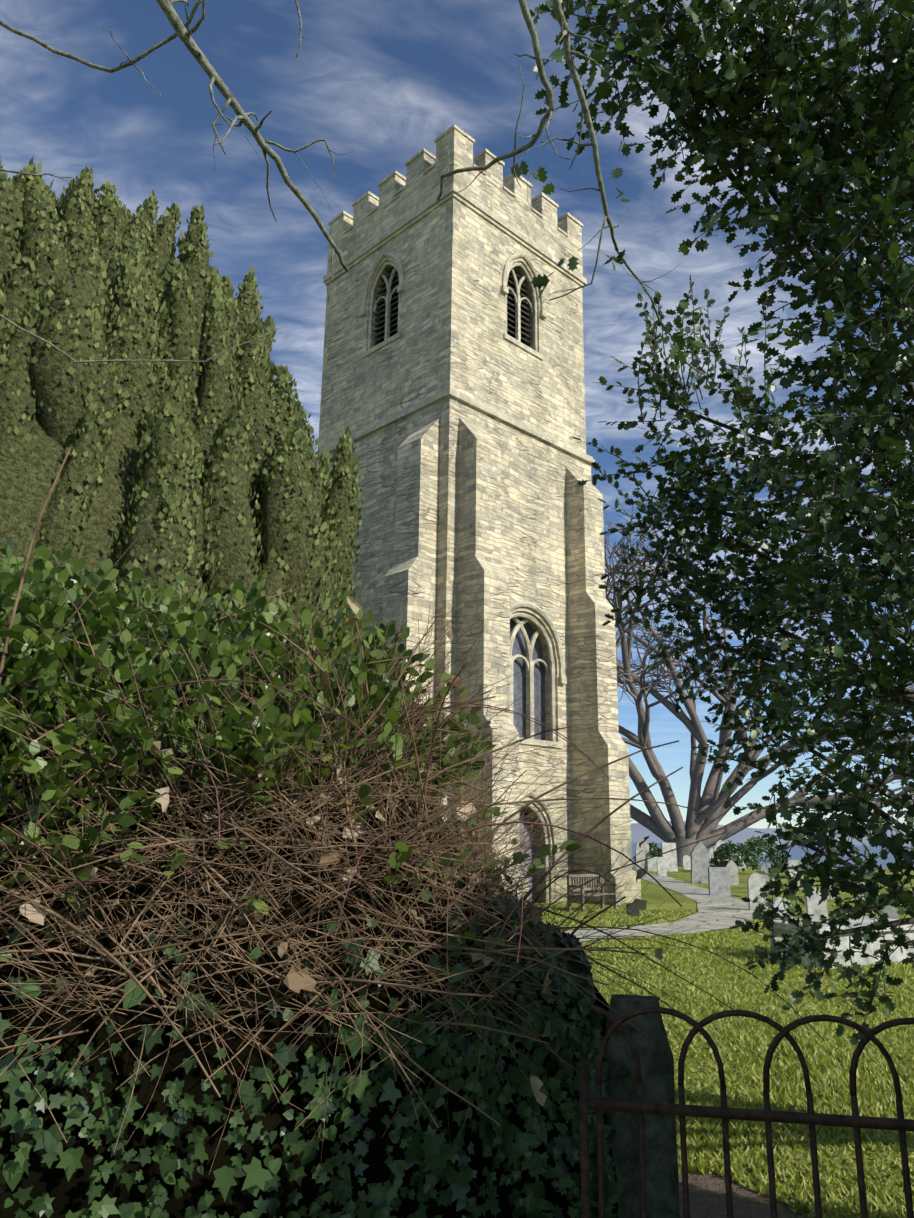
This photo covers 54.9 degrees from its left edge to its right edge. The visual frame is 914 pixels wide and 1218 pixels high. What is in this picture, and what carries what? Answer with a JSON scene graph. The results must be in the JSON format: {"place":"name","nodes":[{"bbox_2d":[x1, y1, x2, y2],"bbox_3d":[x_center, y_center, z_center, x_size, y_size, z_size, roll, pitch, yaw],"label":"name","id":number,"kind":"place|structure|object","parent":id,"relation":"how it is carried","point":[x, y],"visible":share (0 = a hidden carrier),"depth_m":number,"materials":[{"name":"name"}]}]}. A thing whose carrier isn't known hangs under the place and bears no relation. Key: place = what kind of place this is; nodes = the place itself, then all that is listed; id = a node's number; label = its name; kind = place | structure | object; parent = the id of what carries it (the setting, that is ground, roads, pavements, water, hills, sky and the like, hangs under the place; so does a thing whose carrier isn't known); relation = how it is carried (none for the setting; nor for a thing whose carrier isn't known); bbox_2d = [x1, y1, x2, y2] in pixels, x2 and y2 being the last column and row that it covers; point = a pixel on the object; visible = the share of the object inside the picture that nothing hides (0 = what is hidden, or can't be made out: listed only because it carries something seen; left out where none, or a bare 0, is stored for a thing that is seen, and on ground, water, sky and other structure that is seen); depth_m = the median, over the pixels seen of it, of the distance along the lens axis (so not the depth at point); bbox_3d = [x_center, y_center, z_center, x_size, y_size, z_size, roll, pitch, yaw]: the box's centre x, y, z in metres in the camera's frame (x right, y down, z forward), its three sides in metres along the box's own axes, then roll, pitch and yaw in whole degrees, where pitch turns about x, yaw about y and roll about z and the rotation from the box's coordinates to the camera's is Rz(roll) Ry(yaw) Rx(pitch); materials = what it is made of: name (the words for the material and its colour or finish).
{"place":"outdoors","nodes":[
{"label":"outdoors","id":0,"kind":"place"},
{"bbox_2d":[314,184,594,465],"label":"tower string courses","id":1,"kind":"object","parent":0,"point":[468,201],"visible":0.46,"depth_m":23.61,"materials":[{"name":"beige stone"}]},
{"bbox_2d":[381,272,531,830],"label":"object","id":2,"kind":"object","parent":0,"point":[508,333],"visible":0.08,"depth_m":24.63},
{"bbox_2d":[0,0,913,828],"label":"sky","id":3,"kind":"structure","parent":0,"point":[405,72],"materials":[{"name":"blue"}]},
{"bbox_2d":[515,906,913,1217],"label":"grass","id":4,"kind":"structure","parent":0,"point":[873,1068],"depth_m":6.34,"materials":[{"name":"green plant"}]},
{"bbox_2d":[532,821,913,1217],"bbox_3d":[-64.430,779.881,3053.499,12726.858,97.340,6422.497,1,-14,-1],"label":"terrain","id":5,"kind":"structure","parent":0,"point":[707,1195],"depth_m":9.03,"materials":[{"name":"green plant"}]},
{"bbox_2d":[0,156,367,652],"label":"yew tree","id":6,"kind":"object","parent":5,"relation":"on","point":[26,484],"depth_m":10.10,"materials":[{"name":"green plant"}]},
{"bbox_2d":[0,661,617,1217],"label":"hedge","id":7,"kind":"object","parent":5,"relation":"on","point":[58,1187],"visible":0.21,"depth_m":2.78,"materials":[{"name":"plant"}]},
{"bbox_2d":[0,635,821,1137],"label":"bramble stems","id":8,"kind":"object","parent":7,"relation":"on","point":[366,847],"visible":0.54,"depth_m":2.86,"materials":[{"name":"brown plant"}]},
{"bbox_2d":[0,820,624,1217],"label":"hedge ivy leaves","id":9,"kind":"object","parent":5,"relation":"on","point":[433,1148],"visible":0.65,"depth_m":2.73,"materials":[{"name":"green plant"}]},
{"bbox_2d":[0,447,733,1207],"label":"dry twigs","id":10,"kind":"object","parent":5,"relation":"on","point":[318,847],"depth_m":2.87,"materials":[{"name":"brown plant"}]},
{"bbox_2d":[0,535,580,961],"bbox_3d":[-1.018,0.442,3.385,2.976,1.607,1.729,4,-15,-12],"label":"hedge top leaves","id":11,"kind":"object","parent":10,"relation":"on","point":[141,659],"visible":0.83,"depth_m":3.06,"materials":[{"name":"green plant"}]},
{"bbox_2d":[0,0,806,387],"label":"bare branches","id":12,"kind":"object","parent":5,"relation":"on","point":[182,32],"depth_m":2.51,"materials":[{"name":"brown wood"}]},
{"bbox_2d":[316,396,590,902],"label":"tower lower wall","id":13,"kind":"structure","parent":5,"relation":"on","point":[533,526],"depth_m":22.19,"materials":[{"name":"beige stone"}]},
{"bbox_2d":[318,197,585,452],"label":"tower upper wall","id":14,"kind":"structure","parent":13,"relation":"on","point":[453,254],"depth_m":23.50,"materials":[{"name":"beige stone"}]},
{"bbox_2d":[374,267,531,346],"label":"belfry louvres","id":15,"kind":"object","parent":14,"relation":"in","point":[396,302],"visible":0.21,"depth_m":24.51,"materials":[{"name":"brown wood"}]},
{"bbox_2d":[327,128,582,275],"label":"battlement parapet","id":16,"kind":"structure","parent":14,"relation":"on","point":[488,191],"depth_m":24.73,"materials":[{"name":"beige stone"}]},
{"bbox_2d":[328,124,582,236],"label":"coping stones","id":17,"kind":"object","parent":16,"relation":"on","point":[471,139],"visible":0.27,"depth_m":25.00,"materials":[{"name":"beige stone"}]},
{"bbox_2d":[359,252,566,902],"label":"window surrounds","id":18,"kind":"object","parent":13,"relation":"attached to","point":[527,617],"depth_m":22.43,"materials":[{"name":"beige stone"}]},
{"bbox_2d":[510,617,544,882],"bbox_3d":[1.399,3.267,21.419,2.360,6.539,0.039,14,-20,-43],"label":"window glass","id":19,"kind":"object","parent":18,"relation":"in","point":[519,687],"visible":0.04,"depth_m":22.12,"materials":[{"name":"black glass"}]},
{"bbox_2d":[330,417,640,904],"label":"buttresses","id":20,"kind":"structure","parent":13,"relation":"attached to","point":[483,584],"depth_m":20.72,"materials":[{"name":"beige stone"}]},
{"bbox_2d":[519,809,534,901],"bbox_3d":[1.328,5.769,20.815,1.528,2.250,0.050,14,-20,-43],"label":"tower door","id":21,"kind":"structure","parent":13,"relation":"in","point":[521,813],"depth_m":21.16,"materials":[{"name":"brown wood"}]},
{"bbox_2d":[567,873,617,912],"bbox_3d":[2.921,6.098,18.898,1.230,0.754,0.435,14,-20,-43],"label":"bench","id":22,"kind":"object","parent":5,"relation":"on","point":[582,889],"visible":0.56,"depth_m":19.03,"materials":[{"name":"grey wood"}]},
{"bbox_2d":[602,994,679,1217],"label":"granite post","id":23,"kind":"object","parent":5,"relation":"on","point":[654,1051],"visible":0.71,"depth_m":3.10,"materials":[{"name":"grey stone"}]},
{"bbox_2d":[635,840,648,870],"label":"headstone","id":24,"kind":"object","parent":5,"relation":"on","point":[643,854],"visible":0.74,"depth_m":40.54,"materials":[{"name":"grey stone"}]},
{"bbox_2d":[647,857,658,870],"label":"headstone","id":25,"kind":"object","parent":5,"relation":"on","point":[651,864],"visible":0.5,"depth_m":39.76,"materials":[{"name":"grey stone"}]},
{"bbox_2d":[561,874,753,942],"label":"path flagstones","id":26,"kind":"object","parent":5,"relation":"on","point":[718,912],"visible":0.62,"depth_m":17.70,"materials":[{"name":"grey stone"}]},
{"bbox_2d":[657,857,666,875],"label":"headstone","id":27,"kind":"object","parent":5,"relation":"on","point":[661,867],"visible":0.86,"depth_m":35.05,"materials":[{"name":"grey stone"}]},
{"bbox_2d":[661,843,677,870],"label":"headstone","id":28,"kind":"object","parent":5,"relation":"on","point":[670,858],"visible":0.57,"depth_m":40.13,"materials":[{"name":"grey stone"}]},
{"bbox_2d":[682,855,690,869],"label":"headstone","id":29,"kind":"object","parent":5,"relation":"on","point":[686,861],"visible":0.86,"depth_m":42.29,"materials":[{"name":"grey stone"}]},
{"bbox_2d":[691,841,708,882],"bbox_3d":[8.439,8.942,30.539,0.666,1.724,0.090,4,-9,-14],"label":"headstone","id":30,"kind":"object","parent":5,"relation":"on","point":[699,861],"visible":0.65,"depth_m":30.50,"materials":[{"name":"stone"}]},
{"bbox_2d":[633,835,785,870],"bbox_3d":[13.709,12.375,44.893,6.790,1.699,14.480,1,-14,-1],"label":"shrub foliage","id":31,"kind":"object","parent":5,"relation":"on","point":[749,851],"visible":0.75,"depth_m":39.32,"materials":[{"name":"green plant"}]},
{"bbox_2d":[708,848,713,866],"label":"headstone","id":32,"kind":"object","parent":5,"relation":"on","point":[710,850],"visible":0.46,"depth_m":40.79,"materials":[{"name":"grey stone"}]},
{"bbox_2d":[708,867,730,895],"bbox_3d":[7.234,7.663,24.237,0.610,1.052,0.090,4,-13,-11],"label":"headstone","id":33,"kind":"object","parent":5,"relation":"on","point":[718,881],"visible":0.64,"depth_m":24.23,"materials":[{"name":"stone"}]},
{"bbox_2d":[713,840,728,866],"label":"headstone","id":34,"kind":"object","parent":5,"relation":"on","point":[718,843],"visible":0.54,"depth_m":40.22,"materials":[{"name":"grey stone"}]},
{"bbox_2d":[529,0,913,1045],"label":"holly tree","id":35,"kind":"object","parent":5,"relation":"on","point":[791,590],"depth_m":3.56,"materials":[{"name":"green plant"}]},
{"bbox_2d":[726,860,738,884],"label":"headstone","id":36,"kind":"object","parent":5,"relation":"on","point":[733,866],"visible":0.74,"depth_m":29.75,"materials":[{"name":"grey stone"}]},
{"bbox_2d":[735,854,745,868],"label":"headstone","id":37,"kind":"object","parent":5,"relation":"on","point":[739,867],"depth_m":44.35,"materials":[{"name":"grey stone"}]},
{"bbox_2d":[579,1004,913,1217],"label":"metal fence","id":38,"kind":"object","parent":5,"relation":"on","point":[900,1124],"depth_m":2.65,"materials":[{"name":"black metal"}]},
{"bbox_2d":[747,873,767,910],"bbox_3d":[6.666,6.435,19.519,0.395,1.106,0.090,2,-14,-4],"label":"headstone","id":39,"kind":"object","parent":5,"relation":"on","point":[756,882],"visible":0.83,"depth_m":19.53,"materials":[{"name":"grey stone"}]},
{"bbox_2d":[603,488,913,866],"bbox_3d":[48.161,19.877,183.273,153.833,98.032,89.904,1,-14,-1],"label":"bare oak tree","id":40,"kind":"object","parent":5,"relation":"on","point":[699,825],"visible":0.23,"depth_m":176.25,"materials":[{"name":"brown plant"}]},
{"bbox_2d":[760,863,773,889],"bbox_3d":[9.596,8.437,27.238,0.376,1.127,0.090,1,-13,-2],"label":"headstone","id":41,"kind":"object","parent":5,"relation":"on","point":[763,868],"visible":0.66,"depth_m":27.27,"materials":[{"name":"stone"}]},
{"bbox_2d":[770,897,792,949],"bbox_3d":[4.557,4.608,12.339,0.309,1.081,0.090,4,-10,-12],"label":"headstone","id":42,"kind":"object","parent":5,"relation":"on","point":[776,901],"visible":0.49,"depth_m":12.37,"materials":[{"name":"grey stone"}]},
{"bbox_2d":[787,860,802,887],"bbox_3d":[10.932,8.711,28.381,0.426,1.169,0.090,1,-15,-1],"label":"headstone","id":43,"kind":"object","parent":5,"relation":"on","point":[790,863],"visible":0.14,"depth_m":28.45,"materials":[{"name":"grey stone"}]},
{"bbox_2d":[805,888,827,918],"bbox_3d":[6.426,5.494,15.677,0.342,0.998,0.090,1,-19,0],"label":"headstone","id":44,"kind":"object","parent":5,"relation":"on","point":[814,907],"visible":0.23,"depth_m":15.70,"materials":[{"name":"grey stone"}]},
{"bbox_2d":[765,916,913,968],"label":"chest tomb","id":45,"kind":"object","parent":5,"relation":"on","point":[780,927],"visible":0.38,"depth_m":11.52,"materials":[{"name":"grey stone"}]},
{"bbox_2d":[854,882,873,913],"bbox_3d":[8.910,6.442,19.264,0.384,1.062,0.090,3,-9,-8],"label":"headstone","id":46,"kind":"object","parent":5,"relation":"on","point":[856,898],"visible":0.03,"depth_m":19.23,"materials":[{"name":"stone"}]},
{"bbox_2d":[876,905,898,918],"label":"headstone","id":47,"kind":"object","parent":5,"relation":"on","point":[891,911],"visible":0.06,"depth_m":13.39,"materials":[{"name":"grey stone"}]},
{"bbox_2d":[631,842,913,868],"bbox_3d":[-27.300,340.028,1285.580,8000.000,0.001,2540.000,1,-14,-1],"label":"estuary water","id":48,"kind":"structure","parent":0,"point":[796,852],"depth_m":739.07,"materials":[{"name":"blue liquid"}]}
]}

